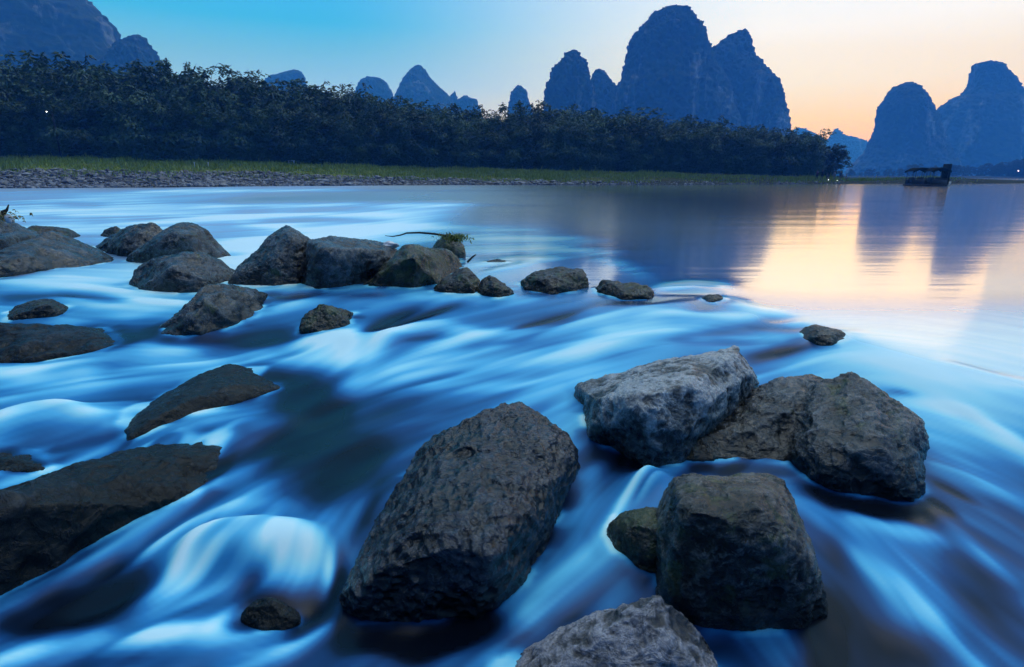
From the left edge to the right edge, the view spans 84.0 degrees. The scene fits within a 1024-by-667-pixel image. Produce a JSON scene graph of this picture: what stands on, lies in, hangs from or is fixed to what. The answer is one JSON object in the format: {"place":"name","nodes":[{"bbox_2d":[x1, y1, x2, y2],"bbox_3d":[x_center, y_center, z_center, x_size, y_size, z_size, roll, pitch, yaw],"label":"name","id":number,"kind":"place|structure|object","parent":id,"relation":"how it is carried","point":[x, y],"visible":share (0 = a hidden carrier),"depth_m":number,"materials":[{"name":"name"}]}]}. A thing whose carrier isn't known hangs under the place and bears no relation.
{"place":"outdoors","nodes":[
{"label":"outdoors","id":0,"kind":"place"},
{"bbox_2d":[0,0,120,73],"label":"hill","id":1,"kind":"structure","parent":0,"point":[74,30],"depth_m":684.76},
{"bbox_2d":[99,34,166,77],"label":"hill","id":2,"kind":"structure","parent":0,"point":[128,49],"depth_m":699.26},
{"bbox_2d":[265,69,306,98],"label":"hill","id":3,"kind":"structure","parent":0,"point":[289,75],"depth_m":1349.19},
{"bbox_2d":[355,76,393,105],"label":"hill","id":4,"kind":"structure","parent":0,"point":[380,86],"depth_m":1358.72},
{"bbox_2d":[392,65,461,114],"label":"hill","id":5,"kind":"structure","parent":0,"point":[417,83],"depth_m":1298.87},
{"bbox_2d":[0,178,1023,666],"bbox_3d":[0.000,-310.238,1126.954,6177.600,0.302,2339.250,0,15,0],"label":"river water","id":6,"kind":"structure","parent":0,"point":[914,294],"depth_m":4.04,"materials":[{"name":"liquid"}]},
{"bbox_2d":[0,229,38,249],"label":"boulder","id":7,"kind":"object","parent":6,"relation":"in","point":[13,238],"visible":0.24,"depth_m":9.57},
{"bbox_2d":[0,452,44,472],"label":"boulder","id":8,"kind":"object","parent":6,"relation":"in","point":[16,463],"visible":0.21,"depth_m":3.03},
{"bbox_2d":[7,298,67,320],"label":"boulder","id":9,"kind":"object","parent":6,"relation":"in","point":[43,308],"visible":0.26,"depth_m":5.88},
{"bbox_2d":[27,225,80,237],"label":"boulder","id":10,"kind":"object","parent":6,"relation":"in","point":[64,231],"visible":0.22,"depth_m":12.25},
{"bbox_2d":[0,231,113,277],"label":"boulder","id":11,"kind":"object","parent":6,"relation":"in","point":[46,251],"visible":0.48,"depth_m":8.43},
{"bbox_2d":[0,322,114,362],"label":"boulder","id":12,"kind":"object","parent":6,"relation":"in","point":[29,343],"visible":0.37,"depth_m":4.99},
{"bbox_2d":[0,442,221,595],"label":"boulder","id":13,"kind":"object","parent":6,"relation":"in","point":[53,520],"visible":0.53,"depth_m":2.44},
{"bbox_2d":[95,222,161,256],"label":"boulder","id":14,"kind":"object","parent":6,"relation":"in","point":[126,241],"visible":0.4,"depth_m":9.99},
{"bbox_2d":[126,222,230,262],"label":"boulder","id":15,"kind":"object","parent":6,"relation":"in","point":[176,238],"visible":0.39,"depth_m":8.77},
{"bbox_2d":[129,251,234,292],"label":"boulder","id":16,"kind":"object","parent":6,"relation":"in","point":[187,272],"visible":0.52,"depth_m":6.93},
{"bbox_2d":[124,364,279,440],"bbox_3d":[-2.132,0.522,4.108,0.694,0.412,1.513,10,18,32],"label":"boulder","id":17,"kind":"object","parent":6,"relation":"in","point":[227,385],"visible":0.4,"depth_m":3.85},
{"bbox_2d":[159,283,267,335],"bbox_3d":[-2.993,-0.212,6.095,1.025,0.738,1.822,0,15,0],"label":"boulder","id":18,"kind":"object","parent":6,"relation":"in","point":[208,308],"visible":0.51,"depth_m":5.51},
{"bbox_2d":[228,225,309,285],"bbox_3d":[-3.043,-0.929,7.618,1.251,1.032,1.632,0,15,0],"label":"boulder","id":19,"kind":"object","parent":6,"relation":"in","point":[276,258],"visible":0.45,"depth_m":7.07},
{"bbox_2d":[240,597,300,630],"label":"boulder","id":20,"kind":"object","parent":6,"relation":"in","point":[267,614],"visible":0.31,"depth_m":2.00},
{"bbox_2d":[299,304,352,333],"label":"boulder","id":21,"kind":"object","parent":6,"relation":"in","point":[320,317],"visible":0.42,"depth_m":5.53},
{"bbox_2d":[301,236,397,288],"bbox_3d":[-2.118,-0.882,7.709,1.336,0.923,1.792,14,21,41],"label":"boulder","id":22,"kind":"object","parent":6,"relation":"in","point":[332,261],"visible":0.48,"depth_m":6.95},
{"bbox_2d":[368,244,461,287],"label":"boulder","id":23,"kind":"object","parent":6,"relation":"in","point":[411,265],"visible":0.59,"depth_m":6.94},
{"bbox_2d":[433,234,465,257],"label":"boulder","id":24,"kind":"object","parent":6,"relation":"in","point":[457,249],"visible":0.23,"depth_m":9.29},
{"bbox_2d":[434,267,480,293],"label":"boulder","id":25,"kind":"object","parent":6,"relation":"in","point":[464,280],"visible":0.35,"depth_m":6.68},
{"bbox_2d":[339,401,580,622],"bbox_3d":[-0.150,0.822,2.605,0.986,0.667,1.331,0,15,0],"label":"boulder","id":26,"kind":"object","parent":6,"relation":"in","point":[465,520],"visible":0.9,"depth_m":2.13,"materials":[{"name":"stone"}]},
{"bbox_2d":[477,275,513,296],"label":"boulder","id":27,"kind":"object","parent":6,"relation":"in","point":[490,286],"visible":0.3,"depth_m":6.52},
{"bbox_2d":[520,266,588,294],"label":"boulder","id":28,"kind":"object","parent":6,"relation":"in","point":[557,280],"visible":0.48,"depth_m":6.75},
{"bbox_2d":[515,595,717,666],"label":"boulder","id":29,"kind":"object","parent":6,"relation":"in","point":[654,631],"visible":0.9,"depth_m":1.70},
{"bbox_2d":[595,279,653,299],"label":"boulder","id":30,"kind":"object","parent":6,"relation":"in","point":[626,291],"visible":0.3,"depth_m":6.41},
{"bbox_2d":[607,506,656,572],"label":"boulder","id":31,"kind":"object","parent":6,"relation":"in","point":[631,534],"visible":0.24,"depth_m":2.29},
{"bbox_2d":[574,345,758,466],"bbox_3d":[1.074,0.495,3.628,1.323,0.738,1.280,0,15,0],"label":"boulder","id":32,"kind":"object","parent":6,"relation":"in","point":[658,413],"visible":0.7,"depth_m":3.19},
{"bbox_2d":[655,472,827,630],"bbox_3d":[0.830,0.853,2.239,0.632,0.770,0.742,0,15,0],"label":"boulder","id":33,"kind":"object","parent":6,"relation":"in","point":[736,551],"visible":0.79,"depth_m":1.91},
{"bbox_2d":[687,371,929,501],"bbox_3d":[1.558,0.596,3.358,1.428,0.677,1.300,0,15,0],"label":"boulder","id":34,"kind":"object","parent":6,"relation":"in","point":[850,432],"visible":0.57,"depth_m":3.07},
{"bbox_2d":[799,324,845,345],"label":"boulder","id":35,"kind":"object","parent":6,"relation":"in","point":[816,334],"visible":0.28,"depth_m":4.77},
{"bbox_2d":[922,164,951,185],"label":"boat","id":36,"kind":"object","parent":6,"relation":"on","point":[945,170],"visible":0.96,"depth_m":77.67,"materials":[{"name":"black"}]},
{"bbox_2d":[1,158,1023,187],"bbox_3d":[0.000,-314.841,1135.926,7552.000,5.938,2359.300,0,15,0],"label":"ground","id":37,"kind":"structure","parent":0,"point":[961,181],"depth_m":96.18,"materials":[{"name":"gravel"}]},
{"bbox_2d":[0,86,30,157],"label":"bamboo clump","id":38,"kind":"object","parent":37,"relation":"on","point":[5,92],"visible":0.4,"depth_m":79.64,"materials":[{"name":"green plant"}]},
{"bbox_2d":[0,51,52,97],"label":"bamboo clump","id":39,"kind":"object","parent":37,"relation":"on","point":[11,55],"visible":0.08,"depth_m":82.25,"materials":[{"name":"green plant"}]},
{"bbox_2d":[0,91,66,158],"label":"bamboo clump","id":40,"kind":"object","parent":37,"relation":"on","point":[31,142],"visible":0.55,"depth_m":79.75,"materials":[{"name":"green plant"}]},
{"bbox_2d":[0,61,74,138],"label":"bamboo clump","id":41,"kind":"object","parent":37,"relation":"on","point":[29,70],"visible":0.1,"depth_m":80.66,"materials":[{"name":"green plant"}]},
{"bbox_2d":[9,77,73,155],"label":"bamboo clump","id":42,"kind":"object","parent":37,"relation":"on","point":[33,85],"visible":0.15,"depth_m":80.36,"materials":[{"name":"green plant"}]},
{"bbox_2d":[15,50,71,92],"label":"bamboo clump","id":43,"kind":"object","parent":37,"relation":"on","point":[46,65],"visible":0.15,"depth_m":81.95,"materials":[{"name":"green plant"}]},
{"bbox_2d":[24,88,89,156],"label":"bamboo clump","id":44,"kind":"object","parent":37,"relation":"on","point":[60,131],"visible":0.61,"depth_m":80.14,"materials":[{"name":"green plant"}]},
{"bbox_2d":[47,51,108,90],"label":"bamboo clump","id":45,"kind":"object","parent":37,"relation":"on","point":[77,66],"visible":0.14,"depth_m":82.50,"materials":[{"name":"green plant"}]},
{"bbox_2d":[46,67,120,155],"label":"bamboo clump","id":46,"kind":"object","parent":37,"relation":"on","point":[83,82],"visible":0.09,"depth_m":81.13,"materials":[{"name":"green plant"}]},
{"bbox_2d":[55,84,120,158],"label":"bamboo clump","id":47,"kind":"object","parent":37,"relation":"on","point":[84,142],"visible":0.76,"depth_m":80.19,"materials":[{"name":"green plant"}]},
{"bbox_2d":[60,69,145,153],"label":"bamboo clump","id":48,"kind":"object","parent":37,"relation":"on","point":[96,84],"visible":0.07,"depth_m":81.59,"materials":[{"name":"green plant"}]},
{"bbox_2d":[75,84,149,158],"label":"bamboo clump","id":49,"kind":"object","parent":37,"relation":"on","point":[113,133],"visible":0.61,"depth_m":81.04,"materials":[{"name":"green plant"}]},
{"bbox_2d":[87,71,153,140],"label":"bamboo clump","id":50,"kind":"object","parent":37,"relation":"on","point":[116,83],"visible":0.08,"depth_m":81.99,"materials":[{"name":"green plant"}]},
{"bbox_2d":[106,93,169,161],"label":"bamboo clump","id":51,"kind":"object","parent":37,"relation":"on","point":[126,124],"visible":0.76,"depth_m":81.80,"materials":[{"name":"green plant"}]},
{"bbox_2d":[99,80,190,157],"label":"bamboo clump","id":52,"kind":"object","parent":37,"relation":"on","point":[157,102],"visible":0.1,"depth_m":82.81,"materials":[{"name":"green plant"}]},
{"bbox_2d":[126,58,176,96],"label":"bamboo clump","id":53,"kind":"object","parent":37,"relation":"on","point":[165,61],"visible":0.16,"depth_m":84.36,"materials":[{"name":"green plant"}]},
{"bbox_2d":[124,101,194,160],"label":"bamboo clump","id":54,"kind":"object","parent":37,"relation":"on","point":[167,136],"visible":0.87,"depth_m":83.81,"materials":[{"name":"green plant"}]},
{"bbox_2d":[111,61,209,95],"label":"bamboo clump","id":55,"kind":"object","parent":37,"relation":"on","point":[150,70],"visible":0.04,"depth_m":85.40,"materials":[{"name":"green plant"}]},
{"bbox_2d":[140,75,208,159],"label":"bamboo clump","id":56,"kind":"object","parent":37,"relation":"on","point":[162,90],"visible":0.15,"depth_m":84.93,"materials":[{"name":"green plant"}]},
{"bbox_2d":[146,60,203,101],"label":"bamboo clump","id":57,"kind":"object","parent":37,"relation":"on","point":[182,77],"visible":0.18,"depth_m":86.31,"materials":[{"name":"green plant"}]},
{"bbox_2d":[159,93,220,161],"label":"bamboo clump","id":58,"kind":"object","parent":37,"relation":"on","point":[191,151],"visible":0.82,"depth_m":85.27,"materials":[{"name":"green plant"}]},
{"bbox_2d":[149,59,230,99],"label":"bamboo clump","id":59,"kind":"object","parent":37,"relation":"on","point":[185,66],"visible":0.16,"depth_m":88.93,"materials":[{"name":"green plant"}]},
{"bbox_2d":[161,79,234,159],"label":"bamboo clump","id":60,"kind":"object","parent":37,"relation":"on","point":[197,84],"visible":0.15,"depth_m":85.69,"materials":[{"name":"green plant"}]},
{"bbox_2d":[193,83,267,159],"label":"bamboo clump","id":61,"kind":"object","parent":37,"relation":"on","point":[221,99],"visible":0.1,"depth_m":88.54,"materials":[{"name":"green plant"}]},
{"bbox_2d":[211,79,288,159],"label":"bamboo clump","id":62,"kind":"object","parent":37,"relation":"on","point":[255,98],"visible":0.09,"depth_m":89.96,"materials":[{"name":"green plant"}]},
{"bbox_2d":[234,99,279,162],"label":"bamboo clump","id":63,"kind":"object","parent":37,"relation":"on","point":[259,138],"visible":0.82,"depth_m":89.48,"materials":[{"name":"green plant"}]},
{"bbox_2d":[235,70,309,145],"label":"bamboo clump","id":64,"kind":"object","parent":37,"relation":"on","point":[280,87],"visible":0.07,"depth_m":94.19,"materials":[{"name":"green plant"}]},
{"bbox_2d":[257,91,303,161],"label":"bamboo clump","id":65,"kind":"object","parent":37,"relation":"on","point":[272,102],"visible":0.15,"depth_m":91.93,"materials":[{"name":"green plant"}]},
{"bbox_2d":[266,107,314,163],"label":"bamboo clump","id":66,"kind":"object","parent":37,"relation":"on","point":[285,152],"visible":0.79,"depth_m":91.37,"materials":[{"name":"green plant"}]},
{"bbox_2d":[281,105,333,164],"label":"bamboo clump","id":67,"kind":"object","parent":37,"relation":"on","point":[311,127],"visible":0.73,"depth_m":93.03,"materials":[{"name":"green plant"}]},
{"bbox_2d":[287,88,345,164],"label":"bamboo clump","id":68,"kind":"object","parent":37,"relation":"on","point":[300,102],"visible":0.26,"depth_m":95.20,"materials":[{"name":"green plant"}]},
{"bbox_2d":[284,80,353,120],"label":"bamboo clump","id":69,"kind":"object","parent":37,"relation":"on","point":[327,96],"visible":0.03,"depth_m":97.16,"materials":[{"name":"green plant"}]},
{"bbox_2d":[331,103,377,163],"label":"bamboo clump","id":70,"kind":"object","parent":37,"relation":"on","point":[351,114],"visible":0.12,"depth_m":98.23,"materials":[{"name":"green plant"}]},
{"bbox_2d":[352,96,405,163],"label":"bamboo clump","id":71,"kind":"object","parent":37,"relation":"on","point":[378,109],"visible":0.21,"depth_m":100.05,"materials":[{"name":"green plant"}]},
{"bbox_2d":[363,109,405,166],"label":"bamboo clump","id":72,"kind":"object","parent":37,"relation":"on","point":[387,157],"visible":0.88,"depth_m":99.13,"materials":[{"name":"green plant"}]},
{"bbox_2d":[379,110,418,167],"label":"bamboo clump","id":73,"kind":"object","parent":37,"relation":"on","point":[403,134],"visible":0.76,"depth_m":100.10,"materials":[{"name":"green plant"}]},
{"bbox_2d":[368,102,436,165],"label":"bamboo clump","id":74,"kind":"object","parent":37,"relation":"on","point":[401,113],"visible":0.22,"depth_m":102.04,"materials":[{"name":"green plant"}]},
{"bbox_2d":[407,104,458,166],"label":"bamboo clump","id":75,"kind":"object","parent":37,"relation":"on","point":[432,117],"visible":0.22,"depth_m":103.11,"materials":[{"name":"green plant"}]},
{"bbox_2d":[420,117,462,167],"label":"bamboo clump","id":76,"kind":"object","parent":37,"relation":"on","point":[448,162],"visible":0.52,"depth_m":104.17,"materials":[{"name":"green plant"}]},
{"bbox_2d":[444,121,490,168],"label":"bamboo clump","id":77,"kind":"object","parent":37,"relation":"on","point":[465,157],"visible":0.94,"depth_m":104.58,"materials":[{"name":"green plant"}]},
{"bbox_2d":[0,152,970,183],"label":"grass","id":78,"kind":"structure","parent":37,"relation":"on","point":[10,162],"depth_m":91.85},
{"bbox_2d":[0,167,970,187],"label":"shingle","id":79,"kind":"object","parent":37,"relation":"on","point":[161,180],"visible":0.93,"depth_m":75.95,"materials":[{"name":"gravel"}]},
{"bbox_2d":[466,109,507,167],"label":"bamboo clump","id":80,"kind":"object","parent":37,"relation":"on","point":[494,125],"visible":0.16,"depth_m":107.07,"materials":[{"name":"green plant"}]},
{"bbox_2d":[471,123,503,168],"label":"bamboo clump","id":81,"kind":"object","parent":37,"relation":"on","point":[489,153],"visible":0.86,"depth_m":105.41,"materials":[{"name":"green plant"}]},
{"bbox_2d":[486,113,530,165],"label":"bamboo clump","id":82,"kind":"object","parent":37,"relation":"on","point":[509,126],"visible":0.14,"depth_m":107.21,"materials":[{"name":"green plant"}]},
{"bbox_2d":[506,125,541,169],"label":"bamboo clump","id":83,"kind":"object","parent":37,"relation":"on","point":[527,156],"visible":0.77,"depth_m":106.77,"materials":[{"name":"green plant"}]},
{"bbox_2d":[508,107,546,168],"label":"bamboo clump","id":84,"kind":"object","parent":37,"relation":"on","point":[527,120],"visible":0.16,"depth_m":107.80,"materials":[{"name":"green plant"}]},
{"bbox_2d":[524,100,576,137],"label":"bamboo clump","id":85,"kind":"object","parent":37,"relation":"on","point":[565,113],"visible":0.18,"depth_m":112.21,"materials":[{"name":"green plant"}]},
{"bbox_2d":[535,122,573,169],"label":"bamboo clump","id":86,"kind":"object","parent":37,"relation":"on","point":[549,162],"visible":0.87,"depth_m":106.80,"materials":[{"name":"green plant"}]},
{"bbox_2d":[549,117,593,170],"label":"bamboo clump","id":87,"kind":"object","parent":37,"relation":"on","point":[574,138],"visible":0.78,"depth_m":106.68,"materials":[{"name":"green plant"}]},
{"bbox_2d":[565,120,610,170],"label":"bamboo clump","id":88,"kind":"object","parent":37,"relation":"on","point":[586,164],"visible":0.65,"depth_m":107.34,"materials":[{"name":"green plant"}]},
{"bbox_2d":[583,112,626,170],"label":"bamboo clump","id":89,"kind":"object","parent":37,"relation":"on","point":[610,129],"visible":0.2,"depth_m":110.27,"materials":[{"name":"green plant"}]},
{"bbox_2d":[600,114,648,170],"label":"bamboo clump","id":90,"kind":"object","parent":37,"relation":"on","point":[623,154],"visible":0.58,"depth_m":109.98,"materials":[{"name":"green plant"}]},
{"bbox_2d":[612,107,661,141],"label":"bamboo clump","id":91,"kind":"object","parent":37,"relation":"on","point":[619,116],"visible":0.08,"depth_m":113.93,"materials":[{"name":"green plant"}]},
{"bbox_2d":[637,128,667,171],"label":"bamboo clump","id":92,"kind":"object","parent":37,"relation":"on","point":[649,148],"visible":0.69,"depth_m":109.82,"materials":[{"name":"green plant"}]},
{"bbox_2d":[645,118,689,171],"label":"bamboo clump","id":93,"kind":"object","parent":37,"relation":"on","point":[671,136],"visible":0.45,"depth_m":110.73,"materials":[{"name":"green plant"}]},
{"bbox_2d":[674,125,707,172],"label":"bamboo clump","id":94,"kind":"object","parent":37,"relation":"on","point":[689,136],"visible":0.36,"depth_m":111.68,"materials":[{"name":"green plant"}]},
{"bbox_2d":[679,137,703,172],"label":"bamboo clump","id":95,"kind":"object","parent":37,"relation":"on","point":[688,156],"visible":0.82,"depth_m":112.46,"materials":[{"name":"green plant"}]},
{"bbox_2d":[689,126,723,172],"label":"bamboo clump","id":96,"kind":"object","parent":37,"relation":"on","point":[709,136],"visible":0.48,"depth_m":112.46,"materials":[{"name":"green plant"}]},
{"bbox_2d":[703,133,743,173],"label":"bamboo clump","id":97,"kind":"object","parent":37,"relation":"on","point":[722,163],"visible":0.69,"depth_m":113.86,"materials":[{"name":"green plant"}]},
{"bbox_2d":[714,125,756,173],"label":"bamboo clump","id":98,"kind":"object","parent":37,"relation":"on","point":[727,132],"visible":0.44,"depth_m":114.64,"materials":[{"name":"green plant"}]},
{"bbox_2d":[744,139,775,174],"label":"bamboo clump","id":99,"kind":"object","parent":37,"relation":"on","point":[757,156],"visible":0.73,"depth_m":116.06,"materials":[{"name":"green plant"}]},
{"bbox_2d":[747,133,781,174],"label":"bamboo clump","id":100,"kind":"object","parent":37,"relation":"on","point":[766,160],"visible":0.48,"depth_m":116.23,"materials":[{"name":"green plant"}]},
{"bbox_2d":[762,126,809,175],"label":"bamboo clump","id":101,"kind":"object","parent":37,"relation":"on","point":[792,157],"visible":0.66,"depth_m":116.39,"materials":[{"name":"green plant"}]},
{"bbox_2d":[800,134,826,175],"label":"bamboo clump","id":102,"kind":"object","parent":37,"relation":"on","point":[815,148],"visible":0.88,"depth_m":117.66,"materials":[{"name":"green plant"}]},
{"bbox_2d":[823,144,853,177],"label":"tree","id":103,"kind":"object","parent":37,"relation":"on","point":[842,156],"visible":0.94,"depth_m":121.66,"materials":[{"name":"green plant"}]},
{"bbox_2d":[507,85,532,115],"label":"hill","id":104,"kind":"structure","parent":0,"point":[519,92],"depth_m":1148.85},
{"bbox_2d":[88,0,1023,140],"label":"sky","id":105,"kind":"structure","parent":0,"point":[835,62],"materials":[{"name":"blue"}]},
{"bbox_2d":[543,49,597,117],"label":"hill","id":106,"kind":"structure","parent":0,"point":[569,83],"depth_m":789.26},
{"bbox_2d":[591,69,615,116],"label":"hill","id":107,"kind":"structure","parent":0,"point":[604,84],"depth_m":905.22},
{"bbox_2d":[608,4,740,134],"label":"hill","id":108,"kind":"structure","parent":0,"point":[673,68],"depth_m":774.70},
{"bbox_2d":[713,28,792,138],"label":"hill","id":109,"kind":"structure","parent":0,"point":[758,91],"depth_m":845.54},
{"bbox_2d":[826,128,867,175],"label":"hill","id":110,"kind":"structure","parent":0,"point":[856,146],"depth_m":1944.91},
{"bbox_2d":[843,81,964,175],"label":"hill","id":111,"kind":"structure","parent":0,"point":[909,129],"depth_m":908.12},
{"bbox_2d":[937,60,1023,175],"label":"hill","id":112,"kind":"structure","parent":0,"point":[982,117],"depth_m":1006.57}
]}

